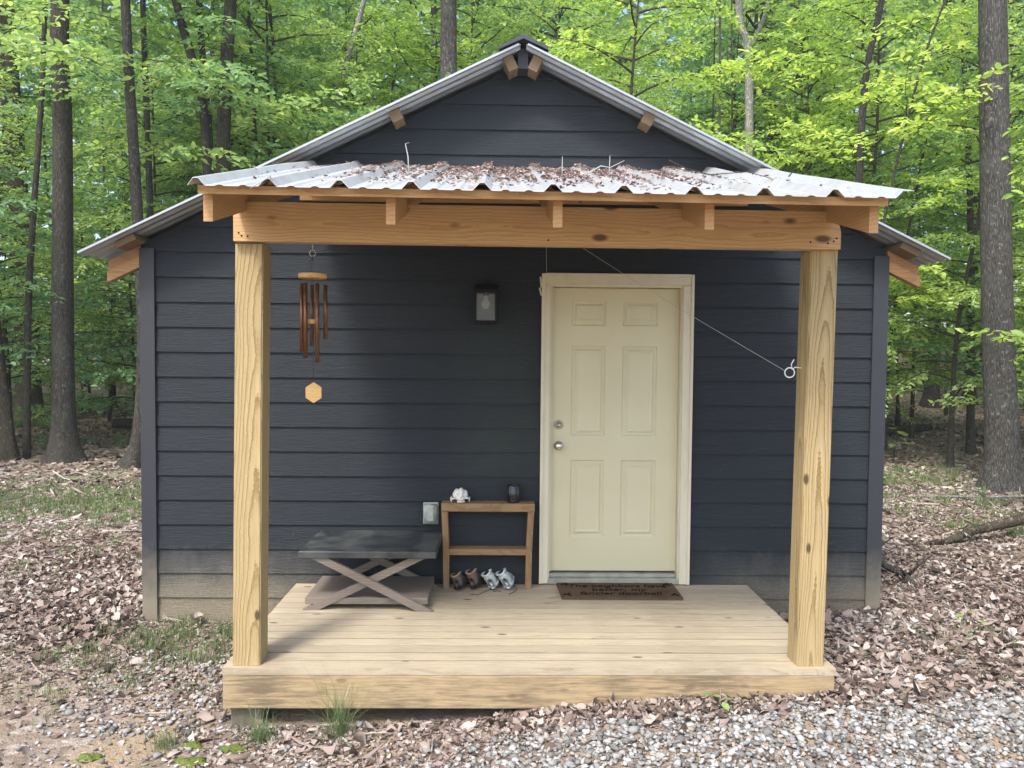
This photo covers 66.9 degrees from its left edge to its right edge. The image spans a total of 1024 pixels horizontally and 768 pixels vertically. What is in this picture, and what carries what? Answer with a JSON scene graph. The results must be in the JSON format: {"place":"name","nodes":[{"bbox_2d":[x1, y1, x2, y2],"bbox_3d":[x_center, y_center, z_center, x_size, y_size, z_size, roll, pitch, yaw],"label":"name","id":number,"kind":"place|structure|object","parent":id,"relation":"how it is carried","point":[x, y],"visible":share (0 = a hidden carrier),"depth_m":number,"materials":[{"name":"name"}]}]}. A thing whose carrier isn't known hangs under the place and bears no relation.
{"place":"outdoors","nodes":[
{"label":"outdoors","id":0,"kind":"place"},
{"bbox_2d":[0,0,1022,356],"label":"sky","id":1,"kind":"structure","parent":0,"point":[641,4],"materials":[{"name":"white"}]},
{"bbox_2d":[0,327,1023,767],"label":"ground","id":2,"kind":"structure","parent":0,"point":[64,751],"depth_m":4.23,"materials":[{"name":"soil"}]},
{"bbox_2d":[22,4,47,458],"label":"bare sapling","id":3,"kind":"object","parent":2,"relation":"on","point":[26,448],"visible":0.84,"depth_m":13.56,"materials":[{"name":"brown plant"}]},
{"bbox_2d":[0,88,81,460],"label":"sapling tree","id":4,"kind":"object","parent":2,"relation":"on","point":[9,449],"visible":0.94,"depth_m":13.49,"materials":[{"name":"green plant"}]},
{"bbox_2d":[0,187,102,391],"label":"understory tree","id":5,"kind":"object","parent":2,"relation":"on","point":[5,255],"visible":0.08,"depth_m":21.08,"materials":[{"name":"green plant"}]},
{"bbox_2d":[0,0,110,278],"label":"forest tree","id":6,"kind":"object","parent":2,"relation":"on","point":[28,70],"visible":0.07,"depth_m":26.89,"materials":[{"name":"green plant"}]},
{"bbox_2d":[0,1,121,307],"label":"forest tree","id":7,"kind":"object","parent":2,"relation":"on","point":[30,121],"visible":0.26,"depth_m":19.35,"materials":[{"name":"green plant"}]},
{"bbox_2d":[40,0,87,463],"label":"oak tree","id":8,"kind":"object","parent":2,"relation":"on","point":[64,445],"visible":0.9,"depth_m":13.22,"materials":[{"name":"brown plant"}]},
{"bbox_2d":[0,0,133,420],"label":"oak tree","id":9,"kind":"object","parent":2,"relation":"on","point":[36,396],"visible":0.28,"depth_m":19.61,"materials":[{"name":"brown plant"}]},
{"bbox_2d":[0,44,135,413],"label":"understory tree","id":10,"kind":"object","parent":2,"relation":"on","point":[46,259],"visible":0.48,"depth_m":15.53,"materials":[{"name":"green plant"}]},
{"bbox_2d":[0,250,136,426],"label":"understory tree","id":11,"kind":"object","parent":2,"relation":"on","point":[17,380],"visible":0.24,"depth_m":17.99,"materials":[{"name":"green plant"}]},
{"bbox_2d":[7,248,135,412],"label":"understory tree","id":12,"kind":"object","parent":2,"relation":"on","point":[44,327],"visible":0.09,"depth_m":23.23,"materials":[{"name":"green plant"}]},
{"bbox_2d":[3,80,152,385],"bbox_3d":[-19.571,-6.959,35.450,7.591,14.366,8.749,-1,3,-39],"label":"forest tree","id":13,"kind":"object","parent":2,"relation":"on","point":[43,177],"visible":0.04,"depth_m":34.56,"materials":[{"name":"green plant"}]},
{"bbox_2d":[75,753,104,762],"bbox_3d":[-2.063,1.832,3.788,0.137,0.058,0.087,0,2,-1],"label":"moss cushion","id":14,"kind":"object","parent":2,"relation":"on","point":[91,757],"visible":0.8,"depth_m":3.77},
{"bbox_2d":[7,121,183,421],"bbox_3d":[-8.434,-2.118,17.163,5.000,6.878,5.208,-1,3,-35],"label":"understory tree","id":15,"kind":"object","parent":2,"relation":"on","point":[113,327],"visible":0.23,"depth_m":16.89,"materials":[{"name":"green plant"}]},
{"bbox_2d":[5,132,187,389],"bbox_3d":[-10.211,-2.891,20.686,5.786,8.010,6.532,-1,2,-25],"label":"understory tree","id":16,"kind":"object","parent":2,"relation":"on","point":[43,324],"visible":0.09,"depth_m":20.45,"materials":[{"name":"green plant"}]},
{"bbox_2d":[9,54,201,407],"bbox_3d":[-12.860,-5.052,25.596,6.981,11.950,6.044,-2,3,-44],"label":"forest tree","id":17,"kind":"object","parent":2,"relation":"on","point":[120,299],"visible":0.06,"depth_m":24.70,"materials":[{"name":"green plant"}]},
{"bbox_2d":[101,0,112,421],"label":"bare sapling","id":18,"kind":"object","parent":2,"relation":"on","point":[110,386],"visible":0.16,"depth_m":19.70,"materials":[{"name":"brown plant"}]},
{"bbox_2d":[111,418,132,427],"bbox_3d":[-8.238,0.917,18.691,2.641,0.342,0.463,0,2,-3],"label":"fallen log","id":19,"kind":"object","parent":2,"relation":"on","point":[121,422],"visible":0.08,"depth_m":18.46,"materials":[{"name":"wood"}]},
{"bbox_2d":[0,72,247,420],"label":"understory tree","id":20,"kind":"object","parent":2,"relation":"on","point":[130,373],"visible":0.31,"depth_m":15.51,"materials":[{"name":"green plant"}]},
{"bbox_2d":[0,0,251,217],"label":"maple tree","id":21,"kind":"object","parent":2,"relation":"on","point":[147,114],"visible":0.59,"depth_m":14.03,"materials":[{"name":"green plant"}]},
{"bbox_2d":[0,0,323,469],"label":"maple tree","id":22,"kind":"object","parent":2,"relation":"on","point":[129,458],"visible":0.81,"depth_m":12.64,"materials":[{"name":"green plant"}]},
{"bbox_2d":[10,0,317,174],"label":"maple tree","id":23,"kind":"object","parent":2,"relation":"on","point":[202,108],"visible":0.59,"depth_m":13.73,"materials":[{"name":"green plant"}]},
{"bbox_2d":[145,725,188,752],"bbox_3d":[-1.743,1.772,3.883,0.239,0.109,0.194,0,2,-1],"label":"grass tuft","id":24,"kind":"object","parent":2,"relation":"on","point":[163,743],"visible":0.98,"depth_m":3.88,"materials":[{"name":"plant"}]},
{"bbox_2d":[173,756,208,767],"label":"moss cushion","id":25,"kind":"object","parent":2,"relation":"on","point":[186,761],"visible":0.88,"depth_m":3.72,"materials":[{"name":"plant"}]},
{"bbox_2d":[40,0,348,270],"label":"understory tree","id":26,"kind":"object","parent":2,"relation":"on","point":[165,188],"visible":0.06,"depth_m":17.78,"materials":[{"name":"green plant"}]},
{"bbox_2d":[73,5,321,235],"bbox_3d":[-10.133,-7.929,27.338,8.544,17.758,9.847,1,2,4],"label":"forest tree","id":27,"kind":"object","parent":2,"relation":"on","point":[117,12],"visible":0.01,"depth_m":26.57,"materials":[{"name":"green plant"}]},
{"bbox_2d":[5,0,390,203],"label":"forest tree","id":28,"kind":"object","parent":2,"relation":"on","point":[111,74],"visible":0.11,"depth_m":19.80,"materials":[{"name":"green plant"}]},
{"bbox_2d":[97,0,317,275],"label":"understory tree","id":29,"kind":"object","parent":2,"relation":"on","point":[260,25],"visible":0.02,"depth_m":21.52,"materials":[{"name":"green plant"}]},
{"bbox_2d":[39,0,387,301],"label":"understory tree","id":30,"kind":"object","parent":2,"relation":"on","point":[159,85],"visible":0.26,"depth_m":15.68,"materials":[{"name":"green plant"}]},
{"bbox_2d":[218,743,247,754],"bbox_3d":[-1.387,1.826,3.852,0.150,0.053,0.106,-1,2,-24],"label":"moss cushion","id":31,"kind":"object","parent":2,"relation":"on","point":[233,748],"visible":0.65,"depth_m":3.84,"materials":[{"name":"plant"}]},
{"bbox_2d":[100,0,382,173],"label":"maple tree","id":32,"kind":"object","parent":2,"relation":"on","point":[198,6],"visible":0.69,"depth_m":14.31,"materials":[{"name":"green plant"}]},
{"bbox_2d":[225,701,279,746],"bbox_3d":[-1.278,1.709,3.922,0.397,0.229,0.299,2,2,24],"label":"grass tuft","id":33,"kind":"object","parent":2,"relation":"on","point":[264,731],"visible":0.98,"depth_m":3.93,"materials":[{"name":"plant"}]},
{"bbox_2d":[122,0,383,180],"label":"maple tree","id":34,"kind":"object","parent":2,"relation":"on","point":[223,130],"visible":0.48,"depth_m":14.33,"materials":[{"name":"green plant"}]},
{"bbox_2d":[247,2,258,166],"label":"bare sapling","id":35,"kind":"object","parent":2,"relation":"on","point":[252,85],"visible":0.14,"depth_m":15.46,"materials":[{"name":"brown plant"}]},
{"bbox_2d":[265,0,269,159],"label":"bare sapling","id":36,"kind":"object","parent":2,"relation":"on","point":[267,49],"visible":0.12,"depth_m":14.90,"materials":[{"name":"brown plant"}]},
{"bbox_2d":[212,0,410,166],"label":"understory tree","id":37,"kind":"object","parent":2,"relation":"on","point":[335,63],"visible":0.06,"depth_m":17.42,"materials":[{"name":"green plant"}]},
{"bbox_2d":[247,0,391,162],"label":"forest tree","id":38,"kind":"object","parent":2,"relation":"on","point":[341,12],"visible":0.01,"depth_m":33.98,"materials":[{"name":"green plant"}]},
{"bbox_2d":[214,0,432,155],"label":"beech tree","id":39,"kind":"object","parent":2,"relation":"on","point":[349,75],"visible":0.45,"depth_m":17.01,"materials":[{"name":"green plant"}]},
{"bbox_2d":[261,662,397,742],"bbox_3d":[-0.891,1.610,3.904,0.834,0.410,0.692,0,2,-1],"label":"grass tuft","id":40,"kind":"object","parent":2,"relation":"on","point":[341,725],"visible":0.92,"depth_m":3.95,"materials":[{"name":"plant"}]},
{"bbox_2d":[235,0,437,145],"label":"forest tree","id":41,"kind":"object","parent":2,"relation":"on","point":[337,15],"visible":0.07,"depth_m":22.46,"materials":[{"name":"green plant"}]},
{"bbox_2d":[256,0,466,132],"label":"understory tree","id":42,"kind":"object","parent":2,"relation":"on","point":[411,27],"visible":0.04,"depth_m":18.77,"materials":[{"name":"green plant"}]},
{"bbox_2d":[355,6,509,103],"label":"understory tree","id":43,"kind":"object","parent":2,"relation":"on","point":[436,50],"visible":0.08,"depth_m":17.71,"materials":[{"name":"green plant"}]},
{"bbox_2d":[255,0,622,110],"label":"forest tree","id":44,"kind":"object","parent":2,"relation":"on","point":[434,9],"visible":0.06,"depth_m":22.26,"materials":[{"name":"green plant"}]},
{"bbox_2d":[440,0,456,79],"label":"oak tree","id":45,"kind":"object","parent":2,"relation":"on","point":[448,42],"visible":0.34,"depth_m":15.10,"materials":[{"name":"grey plant"}]},
{"bbox_2d":[351,0,556,109],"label":"understory tree","id":46,"kind":"object","parent":2,"relation":"on","point":[484,30],"visible":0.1,"depth_m":17.80,"materials":[{"name":"green plant"}]},
{"bbox_2d":[0,400,1023,767],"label":"leaf litter","id":47,"kind":"object","parent":2,"relation":"on","point":[100,586],"visible":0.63,"depth_m":5.05,"materials":[{"name":"plant"}]},
{"bbox_2d":[881,538,932,586],"bbox_3d":[3.322,1.519,6.759,0.368,0.252,0.874,1,2,2],"label":"fallen branch","id":48,"kind":"object","parent":47,"relation":"on","point":[899,571],"visible":0.66,"depth_m":6.50,"materials":[{"name":"grey wood"}]},
{"bbox_2d":[925,513,1023,544],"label":"fallen branch","id":49,"kind":"object","parent":47,"relation":"on","point":[1007,522],"visible":0.96,"depth_m":7.91,"materials":[{"name":"wood"}]},
{"bbox_2d":[0,0,1023,369],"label":"woods","id":50,"kind":"object","parent":2,"relation":"on","point":[96,8],"visible":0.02,"depth_m":41.23,"materials":[{"name":"plant"}]},
{"bbox_2d":[77,34,950,621],"bbox_3d":[-0.011,-0.322,7.988,5.891,4.235,5.523,0,2,-1],"label":"wooden cabin","id":51,"kind":"object","parent":2,"relation":"on","point":[615,424],"visible":0.69,"depth_m":5.50,"materials":[{"name":"blue"}]},
{"bbox_2d":[423,502,438,523],"bbox_3d":[-0.576,0.919,5.483,0.110,0.156,0.066,0,2,-1],"label":"outlet cover","id":52,"kind":"object","parent":51,"relation":"attached to","point":[430,512],"visible":1,"depth_m":5.46,"materials":[{"name":"plastic"}]},
{"bbox_2d":[474,284,497,322],"bbox_3d":[-0.183,-0.562,5.400,0.170,0.275,0.130,0,2,-1],"label":"wall lantern","id":53,"kind":"object","parent":51,"relation":"attached to","point":[485,303],"depth_m":5.39,"materials":[{"name":"black metal"}]},
{"bbox_2d":[551,288,679,570],"bbox_3d":[0.732,0.335,5.550,0.914,2.032,0.116,0,2,-1],"label":"door","id":54,"kind":"structure","parent":51,"relation":"in","point":[616,351],"depth_m":5.57,"materials":[{"name":"beige paint"}]},
{"bbox_2d":[187,160,913,725],"bbox_3d":[0.111,0.205,4.449,3.241,3.440,2.095,0,2,-1],"label":"porch","id":55,"kind":"object","parent":2,"relation":"on","point":[537,646],"visible":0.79,"depth_m":4.06,"materials":[{"name":"wood"}]},
{"bbox_2d":[298,244,327,402],"bbox_3d":[-1.033,-0.312,4.016,0.148,0.822,0.146,0,2,-1],"label":"wind chime","id":56,"kind":"object","parent":55,"relation":"hanging from","point":[313,392],"visible":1,"depth_m":3.98,"materials":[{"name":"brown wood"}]},
{"bbox_2d":[298,530,441,611],"bbox_3d":[-0.922,1.242,5.199,0.870,0.388,0.600,0,2,-1],"label":"coffee table","id":57,"kind":"object","parent":55,"relation":"on","point":[409,589],"visible":0.95,"depth_m":5.01,"materials":[{"name":"grey wood"}]},
{"bbox_2d":[450,571,468,589],"bbox_3d":[-0.370,1.367,5.446,0.088,0.111,0.176,-19,-2,11],"label":"shoe","id":58,"kind":"object","parent":55,"relation":"on","point":[459,580],"visible":0.98,"depth_m":5.37,"materials":[{"name":"fabric"}]},
{"bbox_2d":[465,568,483,588],"bbox_3d":[-0.263,1.351,5.461,0.088,0.126,0.176,-15,4,15],"label":"shoe","id":59,"kind":"object","parent":55,"relation":"on","point":[475,578],"visible":0.95,"depth_m":5.39,"materials":[{"name":"fabric"}]},
{"bbox_2d":[441,501,534,588],"bbox_3d":[-0.170,1.132,5.469,0.653,0.600,0.112,0,2,-1],"label":"shelf stand","id":60,"kind":"object","parent":55,"relation":"on","point":[447,507],"visible":1,"depth_m":5.42,"materials":[{"name":"brown wood"}]},
{"bbox_2d":[450,487,470,502],"bbox_3d":[-0.364,0.780,5.450,0.143,0.100,0.126,-2,3,-42],"label":"skull","id":61,"kind":"object","parent":60,"relation":"on","point":[460,495],"visible":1,"depth_m":5.42},
{"bbox_2d":[507,484,519,502],"bbox_3d":[0.011,0.772,5.462,0.097,0.122,0.097,0,2,-1],"label":"candle jar","id":62,"kind":"object","parent":60,"relation":"on","point":[513,493],"visible":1,"depth_m":5.42,"materials":[{"name":"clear glass"}]},
{"bbox_2d":[481,569,498,588],"bbox_3d":[-0.151,1.356,5.452,0.088,0.122,0.156,-29,6,7],"label":"shoe","id":63,"kind":"object","parent":55,"relation":"on","point":[491,578],"visible":0.98,"depth_m":5.39,"materials":[{"name":"fabric"}]},
{"bbox_2d":[496,568,514,588],"bbox_3d":[-0.047,1.352,5.454,0.088,0.132,0.156,-29,6,7],"label":"shoe","id":64,"kind":"object","parent":55,"relation":"on","point":[506,578],"visible":1,"depth_m":5.39,"materials":[{"name":"fabric"}]},
{"bbox_2d":[253,160,821,190],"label":"roof leaf litter","id":65,"kind":"object","parent":55,"relation":"on","point":[502,171],"visible":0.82,"depth_m":4.45,"materials":[{"name":"plant"}]},
{"bbox_2d":[557,583,682,599],"bbox_3d":[0.735,1.430,5.362,0.827,0.025,0.337,0,2,-1],"label":"doormat","id":66,"kind":"object","parent":55,"relation":"on","point":[618,591],"visible":1,"depth_m":5.32,"materials":[{"name":"fabric"}]},
{"bbox_2d":[466,0,647,95],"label":"understory tree","id":67,"kind":"object","parent":2,"relation":"on","point":[587,22],"visible":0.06,"depth_m":16.24,"materials":[{"name":"green plant"}]},
{"bbox_2d":[457,0,703,104],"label":"understory tree","id":68,"kind":"object","parent":2,"relation":"on","point":[662,72],"visible":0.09,"depth_m":18.33,"materials":[{"name":"green plant"}]},
{"bbox_2d":[612,77,676,115],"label":"understory tree","id":69,"kind":"object","parent":2,"relation":"on","point":[653,98],"visible":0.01,"depth_m":16.81,"materials":[{"name":"green plant"}]},
{"bbox_2d":[598,26,716,125],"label":"forest tree","id":70,"kind":"object","parent":2,"relation":"on","point":[641,62],"visible":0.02,"depth_m":22.04,"materials":[{"name":"green plant"}]},
{"bbox_2d":[589,24,734,136],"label":"understory tree","id":71,"kind":"object","parent":2,"relation":"on","point":[675,88],"visible":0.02,"depth_m":20.46,"materials":[{"name":"green plant"}]},
{"bbox_2d":[537,0,800,169],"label":"understory tree","id":72,"kind":"object","parent":2,"relation":"on","point":[582,33],"visible":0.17,"depth_m":14.43,"materials":[{"name":"green plant"}]},
{"bbox_2d":[643,3,765,160],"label":"forest tree","id":73,"kind":"object","parent":2,"relation":"on","point":[655,13],"visible":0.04,"depth_m":29.39,"materials":[{"name":"green plant"}]},
{"bbox_2d":[718,0,720,137],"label":"bare sapling","id":74,"kind":"object","parent":2,"relation":"on","point":[719,119],"visible":0.14,"depth_m":16.79,"materials":[{"name":"plant"}]},
{"bbox_2d":[668,0,792,156],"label":"beech tree","id":75,"kind":"object","parent":2,"relation":"on","point":[740,12],"visible":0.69,"depth_m":17.30,"materials":[{"name":"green plant"}]},
{"bbox_2d":[731,0,732,145],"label":"bare sapling","id":76,"kind":"object","parent":2,"relation":"on","point":[731,70],"visible":0.14,"depth_m":15.67,"materials":[{"name":"brown plant"}]},
{"bbox_2d":[669,0,796,158],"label":"forest tree","id":77,"kind":"object","parent":2,"relation":"on","point":[747,24],"visible":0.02,"depth_m":33.71,"materials":[{"name":"green plant"}]},
{"bbox_2d":[655,0,845,171],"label":"understory tree","id":78,"kind":"object","parent":2,"relation":"on","point":[736,120],"visible":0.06,"depth_m":22.11,"materials":[{"name":"green plant"}]},
{"bbox_2d":[606,0,909,184],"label":"forest tree","id":79,"kind":"object","parent":2,"relation":"on","point":[690,66],"visible":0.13,"depth_m":20.96,"materials":[{"name":"green plant"}]},
{"bbox_2d":[695,0,889,166],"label":"oak tree","id":80,"kind":"object","parent":2,"relation":"on","point":[767,28],"visible":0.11,"depth_m":22.11,"materials":[{"name":"green plant"}]},
{"bbox_2d":[726,0,935,218],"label":"understory tree","id":81,"kind":"object","parent":2,"relation":"on","point":[811,102],"visible":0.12,"depth_m":18.90,"materials":[{"name":"green plant"}]},
{"bbox_2d":[705,11,976,347],"bbox_3d":[6.874,-3.485,18.252,5.812,9.771,6.930,0,2,-17],"label":"understory tree","id":82,"kind":"object","parent":2,"relation":"on","point":[807,167],"visible":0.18,"depth_m":17.44,"materials":[{"name":"green plant"}]},
{"bbox_2d":[675,0,1023,182],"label":"maple tree","id":83,"kind":"object","parent":2,"relation":"on","point":[862,100],"visible":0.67,"depth_m":14.37,"materials":[{"name":"green plant"}]},
{"bbox_2d":[795,0,933,181],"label":"oak tree","id":84,"kind":"object","parent":2,"relation":"on","point":[903,8],"visible":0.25,"depth_m":21.38,"materials":[{"name":"green plant"}]},
{"bbox_2d":[740,0,1018,293],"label":"forest tree","id":85,"kind":"object","parent":2,"relation":"on","point":[862,45],"visible":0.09,"depth_m":19.43,"materials":[{"name":"green plant"}]},
{"bbox_2d":[802,145,964,424],"bbox_3d":[7.935,-2.206,18.562,5.649,7.150,6.051,0,2,-16],"label":"understory tree","id":86,"kind":"object","parent":2,"relation":"on","point":[908,355],"visible":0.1,"depth_m":17.62,"materials":[{"name":"green plant"}]},
{"bbox_2d":[747,0,1023,362],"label":"understory tree","id":87,"kind":"object","parent":2,"relation":"on","point":[830,9],"visible":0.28,"depth_m":15.80,"materials":[{"name":"green plant"}]},
{"bbox_2d":[769,0,1023,319],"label":"sapling tree","id":88,"kind":"object","parent":2,"relation":"on","point":[903,127],"visible":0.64,"depth_m":12.32,"materials":[{"name":"green plant"}]},
{"bbox_2d":[782,0,1023,405],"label":"forest tree","id":89,"kind":"object","parent":2,"relation":"on","point":[975,199],"visible":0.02,"depth_m":24.65,"materials":[{"name":"green plant"}]},
{"bbox_2d":[887,423,932,435],"bbox_3d":[8.706,1.101,18.102,3.634,0.403,0.429,-1,3,-30],"label":"fallen log","id":90,"kind":"object","parent":2,"relation":"on","point":[917,428],"visible":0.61,"depth_m":18.48,"materials":[{"name":"wood"}]},
{"bbox_2d":[833,0,1023,453],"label":"maple tree","id":91,"kind":"object","parent":2,"relation":"on","point":[970,444],"visible":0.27,"depth_m":15.29,"materials":[{"name":"green plant"}]},
{"bbox_2d":[875,172,981,424],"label":"understory tree","id":92,"kind":"object","parent":2,"relation":"on","point":[897,414],"visible":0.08,"depth_m":20.50,"materials":[{"name":"green plant"}]},
{"bbox_2d":[887,0,979,407],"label":"oak tree","id":93,"kind":"object","parent":2,"relation":"on","point":[925,398],"visible":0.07,"depth_m":24.54,"materials":[{"name":"green plant"}]},
{"bbox_2d":[863,130,1017,450],"bbox_3d":[7.665,-1.753,15.453,4.670,6.458,4.684,0,2,-1],"label":"sapling tree","id":94,"kind":"object","parent":2,"relation":"on","point":[953,249],"visible":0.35,"depth_m":15.25,"materials":[{"name":"green plant"}]},
{"bbox_2d":[877,0,1023,467],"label":"understory tree","id":95,"kind":"object","parent":2,"relation":"on","point":[962,283],"visible":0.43,"depth_m":13.40,"materials":[{"name":"green plant"}]},
{"bbox_2d":[877,115,1023,438],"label":"sapling tree","id":96,"kind":"object","parent":2,"relation":"on","point":[911,427],"visible":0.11,"depth_m":17.64,"materials":[{"name":"green plant"}]},
{"bbox_2d":[889,0,1023,445],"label":"understory tree","id":97,"kind":"object","parent":2,"relation":"on","point":[954,225],"visible":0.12,"depth_m":16.35,"materials":[{"name":"green plant"}]},
{"bbox_2d":[890,3,1023,411],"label":"understory tree","id":98,"kind":"object","parent":2,"relation":"on","point":[1020,372],"visible":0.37,"depth_m":12.94,"materials":[{"name":"green plant"}]},
{"bbox_2d":[893,0,1023,264],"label":"forest tree","id":99,"kind":"object","parent":2,"relation":"on","point":[1013,118],"visible":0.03,"depth_m":21.49,"materials":[{"name":"green plant"}]},
{"bbox_2d":[915,484,1023,497],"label":"fallen stick","id":100,"kind":"object","parent":2,"relation":"on","point":[991,496],"visible":0.93,"depth_m":10.51,"materials":[{"name":"wood"}]},
{"bbox_2d":[934,172,1023,393],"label":"understory tree","id":101,"kind":"object","parent":2,"relation":"on","point":[979,345],"visible":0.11,"depth_m":18.49,"materials":[{"name":"green plant"}]},
{"bbox_2d":[947,125,1023,363],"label":"beech tree","id":102,"kind":"object","parent":2,"relation":"on","point":[1018,334],"visible":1,"depth_m":9.04,"materials":[{"name":"green plant"}]},
{"bbox_2d":[975,0,1023,492],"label":"oak tree","id":103,"kind":"object","parent":2,"relation":"on","point":[1002,469],"visible":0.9,"depth_m":11.16,"materials":[{"name":"grey plant"}]},
{"bbox_2d":[0,649,1023,767],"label":"gravel","id":104,"kind":"structure","parent":0,"point":[906,742],"depth_m":3.72,"materials":[{"name":"gravel"}]},
{"bbox_2d":[0,416,1023,728],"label":"grass","id":105,"kind":"structure","parent":0,"point":[82,500],"depth_m":8.70,"materials":[{"name":"plant"}]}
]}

